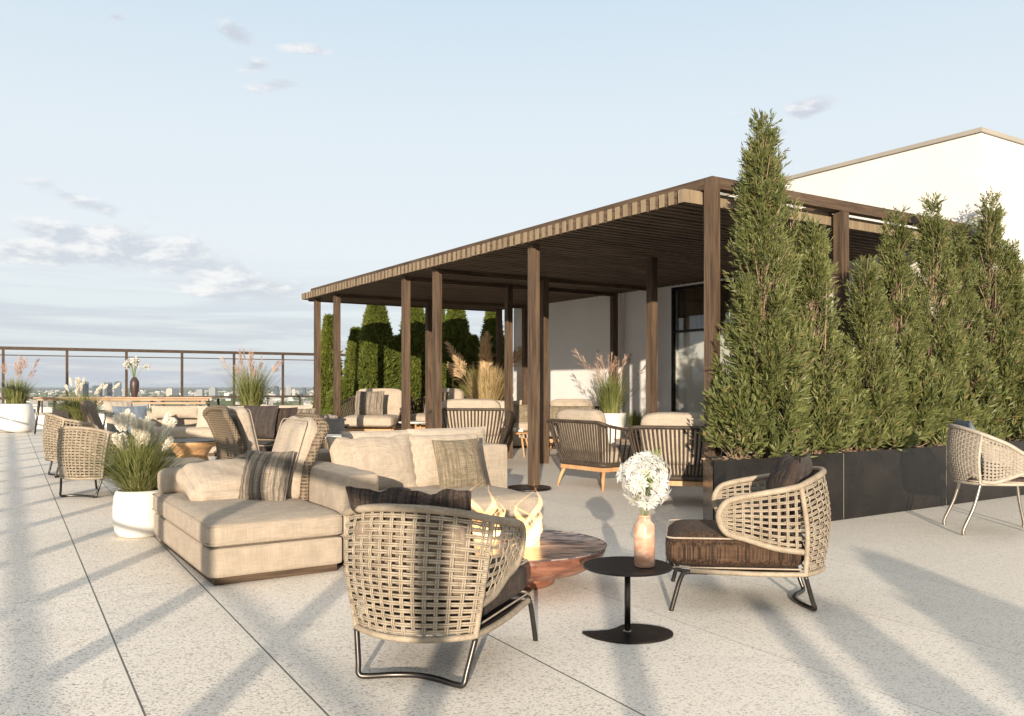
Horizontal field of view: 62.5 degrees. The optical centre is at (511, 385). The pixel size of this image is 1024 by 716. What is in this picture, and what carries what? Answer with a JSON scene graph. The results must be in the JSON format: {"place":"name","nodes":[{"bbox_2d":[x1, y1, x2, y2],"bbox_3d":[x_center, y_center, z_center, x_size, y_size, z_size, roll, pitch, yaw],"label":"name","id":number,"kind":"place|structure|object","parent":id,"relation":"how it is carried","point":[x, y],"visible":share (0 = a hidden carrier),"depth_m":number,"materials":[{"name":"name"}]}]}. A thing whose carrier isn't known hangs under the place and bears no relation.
{"place":"outdoors","nodes":[
{"label":"outdoors","id":0,"kind":"place"},
{"bbox_2d":[0,356,39,432],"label":"potted grass","id":1,"kind":"object","parent":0,"point":[17,415],"depth_m":22.25,"materials":[{"name":"white ceramic"}]},
{"bbox_2d":[14,377,137,425],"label":"potted grass","id":2,"kind":"object","parent":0,"point":[71,406],"depth_m":16.34,"materials":[{"name":"plant"}]},
{"bbox_2d":[114,381,120,396],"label":"distant tower","id":3,"kind":"structure","parent":0,"point":[117,391],"depth_m":6085.20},
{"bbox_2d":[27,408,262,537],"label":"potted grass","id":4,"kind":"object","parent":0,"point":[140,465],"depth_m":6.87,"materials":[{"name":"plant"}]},
{"bbox_2d":[203,348,298,405],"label":"potted grass","id":5,"kind":"object","parent":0,"point":[251,393],"depth_m":17.64,"materials":[{"name":"plant"}]},
{"bbox_2d":[0,387,513,393],"bbox_3d":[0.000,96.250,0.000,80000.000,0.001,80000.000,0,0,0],"label":"ground","id":6,"kind":"structure","parent":0,"point":[192,389],"depth_m":25101.04,"materials":[{"name":"plant"}]},
{"bbox_2d":[209,387,217,398],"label":"distant tower","id":7,"kind":"structure","parent":6,"relation":"on","point":[213,391],"depth_m":5783.60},
{"bbox_2d":[0,388,513,412],"bbox_3d":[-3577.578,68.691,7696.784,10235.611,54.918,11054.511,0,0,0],"label":"distant city","id":8,"kind":"object","parent":6,"relation":"on","point":[229,401],"visible":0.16,"depth_m":5108.85},
{"bbox_2d":[444,330,521,400],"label":"potted grass","id":9,"kind":"object","parent":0,"point":[485,387],"depth_m":18.47,"materials":[{"name":"plant"}]},
{"bbox_2d":[0,0,1023,386],"label":"sky","id":10,"kind":"structure","parent":0,"point":[175,174],"materials":[{"name":"blue"}]},
{"bbox_2d":[623,408,644,438],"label":"potted grass","id":11,"kind":"object","parent":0,"point":[634,419],"depth_m":13.51,"materials":[{"name":"green plant"}]},
{"bbox_3d":[-4.053,0.985,20.340,0.922,0.530,0.940,0,0,0],"label":"square planter","id":12,"kind":"object","parent":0,"visible":0},
{"bbox_2d":[311,313,343,414],"bbox_3d":[-4.428,-0.491,20.491,0.892,2.552,0.853,0,0,-19],"label":"cypress tree","id":13,"kind":"object","parent":12,"relation":"in","point":[327,357],"visible":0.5,"depth_m":20.28,"materials":[{"name":"green plant"}]},
{"bbox_2d":[321,379,354,417],"bbox_3d":[-4.084,0.317,20.101,0.864,0.988,0.850,0,0,41],"label":"cypress tree","id":14,"kind":"object","parent":12,"relation":"in","point":[346,393],"visible":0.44,"depth_m":19.92,"materials":[{"name":"green plant"}]},
{"bbox_2d":[341,326,360,391],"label":"cypress tree","id":15,"kind":"object","parent":12,"relation":"in","point":[350,361],"visible":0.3,"depth_m":20.33,"materials":[{"name":"green plant"}]},
{"bbox_3d":[-3.086,0.985,20.340,0.986,0.530,0.940,0,0,0],"label":"square planter","id":16,"kind":"object","parent":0,"visible":0},
{"bbox_2d":[350,305,400,412],"bbox_3d":[-3.266,-0.779,20.224,1.342,3.182,1.289,0,0,42],"label":"cypress tree","id":17,"kind":"object","parent":16,"relation":"in","point":[375,359],"visible":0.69,"depth_m":19.90,"materials":[{"name":"green plant"}]},
{"bbox_2d":[390,334,417,413],"bbox_3d":[-2.708,-0.227,20.385,1.118,2.076,1.060,0,0,34],"label":"cypress tree","id":18,"kind":"object","parent":16,"relation":"in","point":[397,351],"visible":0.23,"depth_m":20.16,"materials":[{"name":"green plant"}]},
{"bbox_3d":[-2.179,0.985,20.540,0.855,0.530,0.940,0,0,0],"label":"square planter","id":19,"kind":"object","parent":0,"visible":0},
{"bbox_2d":[398,307,424,413],"bbox_3d":[-2.397,-0.827,20.613,1.178,3.308,1.166,0,0,43],"label":"cypress tree","id":20,"kind":"object","parent":19,"relation":"in","point":[417,344],"visible":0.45,"depth_m":20.29,"materials":[{"name":"green plant"}]},
{"bbox_3d":[-1.003,0.985,20.540,1.429,0.530,0.940,0,0,0],"label":"square planter","id":21,"kind":"object","parent":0,"visible":0},
{"bbox_2d":[442,309,471,388],"bbox_3d":[-1.363,-0.738,20.597,1.235,3.078,1.251,0,0,43],"label":"cypress tree","id":22,"kind":"object","parent":21,"relation":"in","point":[456,333],"visible":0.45,"depth_m":20.33,"materials":[{"name":"green plant"}]},
{"bbox_2d":[456,334,487,398],"bbox_3d":[-0.950,-0.232,20.302,1.022,2.040,1.038,0,0,25],"label":"cypress tree","id":23,"kind":"object","parent":21,"relation":"in","point":[472,350],"visible":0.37,"depth_m":20.11,"materials":[{"name":"green plant"}]},
{"bbox_2d":[479,311,503,400],"bbox_3d":[-0.477,-0.680,20.913,1.037,2.980,1.022,0,0,32],"label":"cypress tree","id":24,"kind":"object","parent":21,"relation":"in","point":[489,320],"visible":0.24,"depth_m":20.70,"materials":[{"name":"green plant"}]},
{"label":"tower block","id":25,"kind":"object","parent":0,"visible":0},
{"bbox_2d":[0,427,1023,715],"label":"terrace floor","id":26,"kind":"structure","parent":25,"relation":"on","point":[918,613],"depth_m":4.28,"materials":[{"name":"concrete"}]},
{"bbox_2d":[42,413,116,477],"bbox_3d":[-6.028,0.813,11.767,0.917,0.881,0.824,0,0,-38],"label":"wicker armchair","id":27,"kind":"object","parent":26,"relation":"on","point":[53,424],"visible":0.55,"depth_m":11.39,"materials":[{"name":"beige wicker"}]},
{"bbox_2d":[52,409,72,422],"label":"throw pillow","id":28,"kind":"object","parent":27,"relation":"on","point":[64,414],"visible":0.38,"depth_m":11.61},
{"bbox_2d":[35,411,150,428],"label":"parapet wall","id":29,"kind":"structure","parent":26,"relation":"on","point":[41,416],"depth_m":24.39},
{"bbox_2d":[0,346,345,405],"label":"terrace railing","id":30,"kind":"object","parent":29,"relation":"on","point":[4,348],"visible":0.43,"depth_m":25.99,"materials":[{"name":"brown metal"}]},
{"bbox_2d":[56,426,134,497],"bbox_3d":[-4.754,0.851,9.706,0.769,0.804,0.873,0,0,13],"label":"wicker armchair","id":31,"kind":"object","parent":26,"relation":"on","point":[64,436],"visible":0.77,"depth_m":9.33,"materials":[{"name":"beige wicker"}]},
{"bbox_2d":[80,400,135,442],"bbox_3d":[-6.225,0.744,13.263,0.938,1.017,0.646,0,0,-15],"label":"wing chair","id":32,"kind":"object","parent":26,"relation":"on","point":[89,411],"visible":0.3,"depth_m":12.99,"materials":[{"name":"wicker"}]},
{"bbox_2d":[103,400,132,431],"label":"throw pillow","id":33,"kind":"object","parent":32,"relation":"on","point":[108,405],"visible":0.48,"depth_m":13.25,"materials":[{"name":"fabric"}]},
{"bbox_2d":[112,406,146,433],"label":"throw pillow","id":34,"kind":"object","parent":32,"relation":"on","point":[139,411],"visible":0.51,"depth_m":13.27,"materials":[{"name":"blue fabric"}]},
{"bbox_2d":[33,397,223,433],"bbox_3d":[-9.953,0.779,22.000,4.560,0.947,0.900,0,0,0],"label":"long table","id":35,"kind":"object","parent":26,"relation":"on","point":[150,400],"visible":0.49,"depth_m":21.60,"materials":[{"name":"brown wood"}]},
{"bbox_2d":[130,377,138,396],"bbox_3d":[-9.798,0.046,21.900,0.230,0.515,0.230,0,0,0],"label":"dark vase","id":36,"kind":"object","parent":35,"relation":"on","point":[134,386],"visible":0.99,"depth_m":21.82,"materials":[{"name":"ceramic"}]},
{"bbox_2d":[122,356,149,377],"bbox_3d":[-9.770,-0.427,21.895,0.726,0.680,0.440,0,0,0],"label":"flower bouquet","id":37,"kind":"object","parent":36,"relation":"in","point":[128,363],"visible":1,"depth_m":21.82,"materials":[{"name":"white plant"}]},
{"bbox_2d":[97,402,210,426],"bbox_3d":[-8.950,0.836,21.100,2.700,0.832,0.400,0,0,-1],"label":"bench","id":38,"kind":"object","parent":26,"relation":"on","point":[161,403],"visible":0.31,"depth_m":20.91,"materials":[{"name":"brown wood"}]},
{"bbox_2d":[0,395,313,412],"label":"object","id":39,"kind":"object","parent":26,"relation":"on","point":[299,396],"visible":0.09,"depth_m":28.28,"materials":[{"name":"brown wood"}]},
{"bbox_2d":[147,413,216,455],"bbox_3d":[-5.400,0.875,15.299,3.372,0.751,0.967,0,0,-3],"label":"outdoor sofa","id":40,"kind":"object","parent":26,"relation":"on","point":[184,426],"visible":0.12,"depth_m":14.83,"materials":[{"name":"fabric"}]},
{"bbox_2d":[150,406,197,417],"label":"throw pillow","id":41,"kind":"object","parent":40,"relation":"on","point":[178,411],"visible":0.94,"depth_m":15.22,"materials":[{"name":"fabric"}]},
{"bbox_2d":[196,406,243,426],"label":"throw pillow","id":42,"kind":"object","parent":40,"relation":"on","point":[201,421],"visible":0.27,"depth_m":15.01,"materials":[{"name":"fabric"}]},
{"bbox_2d":[261,405,312,408],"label":"throw pillow","id":43,"kind":"object","parent":40,"relation":"on","point":[298,406],"visible":0.21,"depth_m":15.09,"materials":[{"name":"fabric"}]},
{"bbox_2d":[156,457,207,486],"bbox_3d":[-3.578,1.039,8.985,0.912,0.421,1.921,0,0,-33],"label":"chaise daybed","id":44,"kind":"object","parent":26,"relation":"on","point":[192,461],"visible":0.06,"depth_m":9.25,"materials":[{"name":"fabric"}]},
{"bbox_2d":[162,438,215,460],"bbox_3d":[-4.895,1.042,12.900,0.920,0.415,0.920,0,0,-17],"label":"fire table","id":45,"kind":"object","parent":26,"relation":"on","point":[203,450],"visible":0.56,"depth_m":12.67,"materials":[{"name":"brown wood"}]},
{"bbox_2d":[202,405,244,459],"bbox_3d":[-2.783,0.712,9.383,1.052,0.996,1.090,0,0,-33],"label":"lounge seat","id":46,"kind":"object","parent":26,"relation":"on","point":[223,428],"visible":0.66,"depth_m":9.29,"materials":[{"name":"wicker"}]},
{"bbox_2d":[228,406,259,452],"bbox_3d":[-2.975,0.558,9.290,0.202,0.664,0.628,-15,8,-32],"label":"back cushion","id":47,"kind":"object","parent":46,"relation":"on","point":[242,419],"visible":0.5,"depth_m":9.03,"materials":[{"name":"fabric"}]},
{"bbox_2d":[215,437,275,459],"bbox_3d":[-3.558,0.825,11.872,0.981,0.858,0.961,0,0,15],"label":"wicker armchair","id":48,"kind":"object","parent":26,"relation":"on","point":[266,444],"visible":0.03,"depth_m":11.52,"materials":[{"name":"beige fabric"}]},
{"bbox_2d":[244,405,278,438],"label":"throw pillow","id":49,"kind":"object","parent":48,"relation":"on","point":[264,419],"visible":0.68,"depth_m":11.96,"materials":[{"name":"fabric"}]},
{"bbox_2d":[274,407,297,436],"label":"throw pillow","id":50,"kind":"object","parent":48,"relation":"on","point":[282,413],"visible":0.4,"depth_m":12.06,"materials":[{"name":"fabric"}]},
{"bbox_2d":[152,412,342,585],"bbox_3d":[-1.941,0.732,6.256,1.067,1.036,1.921,0,0,-33],"label":"chaise daybed","id":51,"kind":"object","parent":26,"relation":"on","point":[223,542],"visible":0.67,"depth_m":5.52,"materials":[{"name":"fabric"}]},
{"bbox_2d":[157,467,183,493],"bbox_3d":[-2.509,0.752,6.771,0.612,0.212,0.237,0,0,-33],"label":"bolster","id":52,"kind":"object","parent":51,"relation":"on","point":[167,483],"visible":0.38,"depth_m":6.56,"materials":[{"name":"fabric"}]},
{"bbox_2d":[176,459,245,500],"bbox_3d":[-2.147,0.729,6.432,0.723,0.240,0.562,0,19,-36],"label":"throw pillow","id":53,"kind":"object","parent":51,"relation":"on","point":[219,479],"visible":0.46,"depth_m":6.22,"materials":[{"name":"fabric"}]},
{"bbox_2d":[238,450,294,500],"bbox_3d":[-1.811,0.679,6.217,0.408,0.408,0.213,0,-19,17],"label":"throw pillow","id":54,"kind":"object","parent":51,"relation":"on","point":[265,476],"visible":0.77,"depth_m":6.13,"materials":[{"name":"fabric"}]},
{"bbox_2d":[272,416,316,497],"bbox_3d":[-1.704,0.564,6.540,0.202,0.664,0.628,20,-11,-31],"label":"back cushion","id":55,"kind":"object","parent":51,"relation":"on","point":[296,435],"visible":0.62,"depth_m":6.31,"materials":[{"name":"fabric"}]},
{"bbox_2d":[320,434,341,448],"bbox_3d":[-2.674,0.985,12.200,0.560,0.530,0.560,0,0,-11],"label":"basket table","id":56,"kind":"object","parent":26,"relation":"on","point":[324,445],"visible":0.18,"depth_m":11.95,"materials":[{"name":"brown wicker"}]},
{"bbox_2d":[321,414,345,433],"bbox_3d":[-3.642,0.896,15.600,0.880,0.708,0.840,0,0,-33],"label":"stone planter","id":57,"kind":"object","parent":26,"relation":"on","point":[336,424],"visible":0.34,"depth_m":15.42,"materials":[{"name":"grey stone"}]},
{"bbox_2d":[341,388,412,430],"bbox_3d":[-2.973,0.659,18.251,1.548,1.191,1.140,0,0,8],"label":"rope lounge chair","id":58,"kind":"object","parent":26,"relation":"on","point":[389,419],"visible":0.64,"depth_m":18.20,"materials":[{"name":"fabric"}]},
{"bbox_2d":[354,391,384,414],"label":"throw pillow","id":59,"kind":"object","parent":58,"relation":"on","point":[370,403],"visible":1,"depth_m":17.95,"materials":[{"name":"fabric"}]},
{"bbox_2d":[306,443,539,567],"bbox_3d":[-0.637,0.883,6.764,2.014,0.734,1.431,0,0,-33],"label":"sectional sofa","id":60,"kind":"object","parent":26,"relation":"on","point":[330,481],"visible":0.28,"depth_m":6.31,"materials":[{"name":"fabric"}]},
{"bbox_2d":[326,433,417,489],"bbox_3d":[-1.101,0.626,6.721,0.748,0.478,0.215,0,-19,-35],"label":"throw pillow","id":61,"kind":"object","parent":60,"relation":"on","point":[388,461],"visible":0.69,"depth_m":6.67,"materials":[{"name":"fabric"}]},
{"bbox_2d":[340,430,407,438],"bbox_3d":[-1.135,0.487,7.261,0.707,0.198,0.147,0,-9,-31],"label":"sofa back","id":62,"kind":"object","parent":60,"relation":"on","point":[355,434],"visible":0.33,"depth_m":7.18,"materials":[{"name":"fabric"}]},
{"bbox_2d":[407,426,485,442],"bbox_3d":[-0.572,0.482,7.531,0.807,0.208,0.160,0,-9,-34],"label":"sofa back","id":63,"kind":"object","parent":60,"relation":"on","point":[449,431],"visible":0.42,"depth_m":7.50,"materials":[{"name":"fabric"}]},
{"bbox_2d":[409,432,486,486],"bbox_3d":[-0.555,0.631,7.071,0.688,0.468,0.205,0,-19,-29],"label":"throw pillow","id":64,"kind":"object","parent":60,"relation":"on","point":[425,464],"visible":0.5,"depth_m":6.92,"materials":[{"name":"fabric"}]},
{"bbox_2d":[431,438,485,488],"bbox_3d":[-0.430,0.643,6.866,0.438,0.428,0.148,0,-19,-34],"label":"throw pillow","id":65,"kind":"object","parent":60,"relation":"on","point":[458,463],"visible":0.91,"depth_m":6.80,"materials":[{"name":"fabric"}]},
{"bbox_2d":[342,503,537,688],"bbox_3d":[-0.338,0.870,3.846,0.784,0.766,0.873,0,0,15],"label":"wicker armchair","id":66,"kind":"object","parent":26,"relation":"on","point":[416,577],"visible":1,"depth_m":3.48,"materials":[{"name":"wicker"}]},
{"bbox_2d":[346,486,477,575],"bbox_3d":[-0.420,0.619,3.625,0.568,0.414,0.206,0,17,16],"label":"throw pillow","id":67,"kind":"object","parent":66,"relation":"on","point":[452,498],"visible":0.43,"depth_m":3.52,"materials":[{"name":"fabric"}]},
{"bbox_2d":[410,388,470,428],"bbox_3d":[-1.725,0.659,19.043,1.442,1.191,1.096,0,0,30],"label":"rope lounge chair","id":68,"kind":"object","parent":26,"relation":"on","point":[454,393],"visible":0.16,"depth_m":19.11,"materials":[{"name":"fabric"}]},
{"bbox_2d":[428,399,515,443],"bbox_3d":[-0.623,0.730,13.454,1.367,1.048,1.008,0,0,4],"label":"rope lounge chair","id":69,"kind":"object","parent":26,"relation":"on","point":[459,413],"visible":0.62,"depth_m":13.02,"materials":[{"name":"fabric"}]},
{"bbox_2d":[503,430,527,456],"bbox_3d":[0.067,1.037,15.000,0.840,0.434,0.840,0,0,-23],"label":"coffee table","id":70,"kind":"object","parent":26,"relation":"on","point":[524,432],"visible":0.48,"depth_m":14.70,"materials":[{"name":"brown wood"}]},
{"bbox_2d":[507,484,550,491],"bbox_3d":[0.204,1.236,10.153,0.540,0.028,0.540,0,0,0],"label":"side table","id":71,"kind":"object","parent":26,"relation":"on","point":[527,488],"visible":0.87,"depth_m":10.04,"materials":[{"name":"black metal"}]},
{"bbox_2d":[501,421,560,447],"bbox_3d":[0.250,0.864,17.198,2.572,0.773,0.967,0,0,-9],"label":"outdoor sofa","id":72,"kind":"object","parent":26,"relation":"on","point":[517,443],"visible":0.02,"depth_m":16.71,"materials":[{"name":"fabric"}]},
{"bbox_2d":[496,400,521,420],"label":"throw pillow","id":73,"kind":"object","parent":72,"relation":"on","point":[518,402],"visible":0.2,"depth_m":17.02,"materials":[{"name":"fabric"}]},
{"bbox_2d":[514,404,527,421],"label":"throw pillow","id":74,"kind":"object","parent":72,"relation":"on","point":[521,413],"visible":0.52,"depth_m":16.79,"materials":[{"name":"fabric"}]},
{"bbox_2d":[472,529,606,589],"bbox_3d":[0.063,1.123,5.320,1.068,0.254,1.068,0,0,0],"label":"coffee table","id":75,"kind":"object","parent":26,"relation":"on","point":[551,556],"visible":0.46,"depth_m":5.12,"materials":[{"name":"brown wood"}]},
{"bbox_2d":[549,399,598,450],"bbox_3d":[1.061,0.754,15.642,1.228,1.000,0.964,0,0,15],"label":"rope lounge chair","id":76,"kind":"object","parent":26,"relation":"on","point":[573,402],"visible":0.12,"depth_m":15.88,"materials":[{"name":"fabric"}]},
{"bbox_2d":[549,406,589,422],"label":"throw pillow","id":77,"kind":"object","parent":76,"relation":"on","point":[554,411],"visible":0.35,"depth_m":15.40,"materials":[{"name":"fabric"}]},
{"bbox_2d":[546,408,640,490],"bbox_3d":[1.087,0.768,10.474,0.920,0.972,1.121,0,0,-38],"label":"rope lounge chair","id":78,"kind":"object","parent":26,"relation":"on","point":[584,441],"visible":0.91,"depth_m":10.14,"materials":[{"name":"fabric"}]},
{"bbox_2d":[572,349,659,443],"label":"potted grass","id":79,"kind":"object","parent":26,"relation":"on","point":[611,397],"depth_m":14.23,"materials":[{"name":"plant"}]},
{"bbox_2d":[582,556,672,643],"bbox_3d":[0.581,1.079,4.260,0.456,0.341,0.452,0,0,0],"label":"side table","id":80,"kind":"object","parent":26,"relation":"on","point":[627,631],"visible":0.94,"depth_m":4.22,"materials":[{"name":"black metal"}]},
{"bbox_2d":[634,514,654,567],"bbox_3d":[0.665,0.778,4.235,0.104,0.257,0.104,0,0,0],"label":"vase","id":81,"kind":"object","parent":80,"relation":"on","point":[644,541],"visible":1,"depth_m":4.19,"materials":[{"name":"pink stone"}]},
{"bbox_2d":[616,448,670,515],"bbox_3d":[0.658,0.568,4.231,0.279,0.524,0.276,0,0,0],"label":"flower bouquet","id":82,"kind":"object","parent":81,"relation":"in","point":[635,478],"visible":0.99,"depth_m":4.16,"materials":[{"name":"white plant"}]},
{"bbox_2d":[302,176,971,485],"bbox_3d":[0.652,-0.350,13.638,4.646,3.200,11.040,0,0,-33],"label":"pergola","id":83,"kind":"object","parent":26,"relation":"on","point":[650,244],"visible":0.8,"depth_m":11.36,"materials":[{"name":"brown wood"}]},
{"bbox_2d":[626,412,730,495],"bbox_3d":[1.788,0.763,8.911,1.100,0.981,0.903,0,0,17],"label":"rope lounge chair","id":84,"kind":"object","parent":26,"relation":"on","point":[675,437],"visible":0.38,"depth_m":8.56,"materials":[{"name":"fabric"}]},
{"bbox_2d":[665,466,830,611],"bbox_3d":[1.372,0.863,4.946,0.934,0.781,0.784,0,0,12],"label":"wicker armchair","id":85,"kind":"object","parent":26,"relation":"on","point":[726,542],"visible":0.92,"depth_m":4.67,"materials":[{"name":"wicker"}]},
{"bbox_2d":[762,450,800,533],"bbox_3d":[1.552,0.608,4.889,0.171,0.448,0.508,18,3,11],"label":"throw pillow","id":86,"kind":"object","parent":85,"relation":"on","point":[785,470],"visible":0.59,"depth_m":4.71,"materials":[{"name":"fabric"}]},
{"bbox_2d":[789,453,811,521],"bbox_3d":[1.697,0.613,4.994,0.128,0.408,0.408,11,5,25],"label":"throw pillow","id":87,"kind":"object","parent":85,"relation":"on","point":[805,462],"visible":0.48,"depth_m":4.85,"materials":[{"name":"fabric"}]},
{"bbox_2d":[514,127,1023,454],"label":"penthouse building","id":88,"kind":"structure","parent":26,"relation":"on","point":[962,171],"depth_m":13.96,"materials":[{"name":"paint"}]},
{"bbox_2d":[671,278,753,411],"bbox_3d":[3.354,-0.224,13.863,0.080,2.948,2.046,0,0,-33],"label":"window","id":89,"kind":"structure","parent":88,"relation":"in","point":[673,290],"depth_m":14.68,"materials":[{"name":"black metal"}]},
{"bbox_2d":[700,438,1023,526],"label":"long planter","id":90,"kind":"object","parent":26,"relation":"on","point":[872,482],"visible":0.41,"depth_m":8.10,"materials":[{"name":"black metal"}]},
{"bbox_2d":[700,369,776,458],"bbox_3d":[2.000,0.265,7.526,0.699,0.872,0.780,0,0,-9],"label":"leafy bush","id":91,"kind":"object","parent":90,"relation":"on","point":[747,420],"visible":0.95,"depth_m":7.37,"materials":[{"name":"green plant"}]},
{"bbox_2d":[695,107,826,457],"bbox_3d":[2.283,-0.917,7.692,1.150,3.235,1.182,0,0,-21],"label":"conifer shrub","id":92,"kind":"object","parent":90,"relation":"on","point":[766,352],"visible":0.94,"depth_m":7.54,"materials":[{"name":"green plant"}]},
{"bbox_2d":[756,374,814,454],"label":"leafy bush","id":93,"kind":"object","parent":90,"relation":"on","point":[799,417],"depth_m":7.61,"materials":[{"name":"green plant"}]},
{"bbox_2d":[771,195,830,453],"bbox_3d":[2.731,-0.581,8.146,0.947,2.563,1.021,0,0,15],"label":"conifer shrub","id":94,"kind":"object","parent":90,"relation":"on","point":[794,250],"visible":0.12,"depth_m":8.10,"materials":[{"name":"green plant"}]},
{"bbox_2d":[789,389,853,453],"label":"leafy bush","id":95,"kind":"object","parent":90,"relation":"on","point":[833,419],"visible":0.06,"depth_m":7.84,"materials":[{"name":"green plant"}]},
{"bbox_2d":[786,214,868,453],"bbox_3d":[2.852,-0.478,8.036,0.940,2.357,1.038,0,0,-39],"label":"conifer shrub","id":96,"kind":"object","parent":90,"relation":"on","point":[816,271],"visible":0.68,"depth_m":7.86,"materials":[{"name":"green plant"}]},
{"bbox_2d":[833,381,896,451],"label":"leafy bush","id":97,"kind":"object","parent":90,"relation":"on","point":[868,415],"visible":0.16,"depth_m":8.16,"materials":[{"name":"green plant"}]},
{"bbox_2d":[832,253,919,451],"bbox_3d":[3.485,-0.318,8.467,1.046,2.037,1.005,0,0,-13],"label":"conifer shrub","id":98,"kind":"object","parent":90,"relation":"on","point":[865,309],"visible":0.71,"depth_m":8.30,"materials":[{"name":"green plant"}]},
{"bbox_2d":[866,380,917,448],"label":"leafy bush","id":99,"kind":"object","parent":90,"relation":"on","point":[905,402],"visible":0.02,"depth_m":8.47,"materials":[{"name":"green plant"}]},
{"bbox_2d":[866,206,959,448],"bbox_3d":[3.973,-0.586,8.717,1.108,2.572,1.067,0,0,36],"label":"conifer shrub","id":100,"kind":"object","parent":90,"relation":"on","point":[899,281],"visible":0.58,"depth_m":8.61,"materials":[{"name":"green plant"}]},
{"bbox_2d":[914,395,943,446],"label":"leafy bush","id":101,"kind":"object","parent":90,"relation":"on","point":[930,438],"visible":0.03,"depth_m":8.72,"materials":[{"name":"green plant"}]},
{"bbox_2d":[903,192,988,445],"bbox_3d":[4.566,-0.710,9.193,1.158,2.821,1.024,0,0,36],"label":"conifer shrub","id":102,"kind":"object","parent":90,"relation":"on","point":[946,349],"visible":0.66,"depth_m":9.03,"materials":[{"name":"green plant"}]},
{"bbox_2d":[930,360,981,442],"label":"leafy bush","id":103,"kind":"object","parent":90,"relation":"on","point":[960,392],"visible":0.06,"depth_m":9.04,"materials":[{"name":"green plant"}]},
{"bbox_2d":[930,217,1006,439],"bbox_3d":[5.031,-0.600,9.450,0.933,2.599,0.962,0,0,-7],"label":"conifer shrub","id":104,"kind":"object","parent":90,"relation":"on","point":[975,369],"visible":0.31,"depth_m":9.31,"materials":[{"name":"green plant"}]},
{"bbox_2d":[970,379,1011,436],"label":"leafy bush","id":105,"kind":"object","parent":90,"relation":"on","point":[996,424],"visible":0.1,"depth_m":9.36,"materials":[{"name":"green plant"}]},
{"bbox_2d":[961,186,1023,438],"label":"conifer shrub","id":106,"kind":"object","parent":90,"relation":"in","point":[985,242],"visible":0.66,"depth_m":9.64,"materials":[{"name":"green plant"}]},
{"bbox_2d":[980,238,1023,440],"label":"conifer shrub","id":107,"kind":"object","parent":90,"relation":"in","point":[1017,269],"visible":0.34,"depth_m":9.66,"materials":[{"name":"green plant"}]},
{"bbox_2d":[942,424,1023,535],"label":"wicker armchair","id":108,"kind":"object","parent":26,"relation":"on","point":[997,473],"visible":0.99,"depth_m":7.01,"materials":[{"name":"wicker"}]},
{"bbox_2d":[955,419,981,467],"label":"throw pillow","id":109,"kind":"object","parent":108,"relation":"on","point":[967,424],"visible":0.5,"depth_m":7.13,"materials":[{"name":"grey fabric"}]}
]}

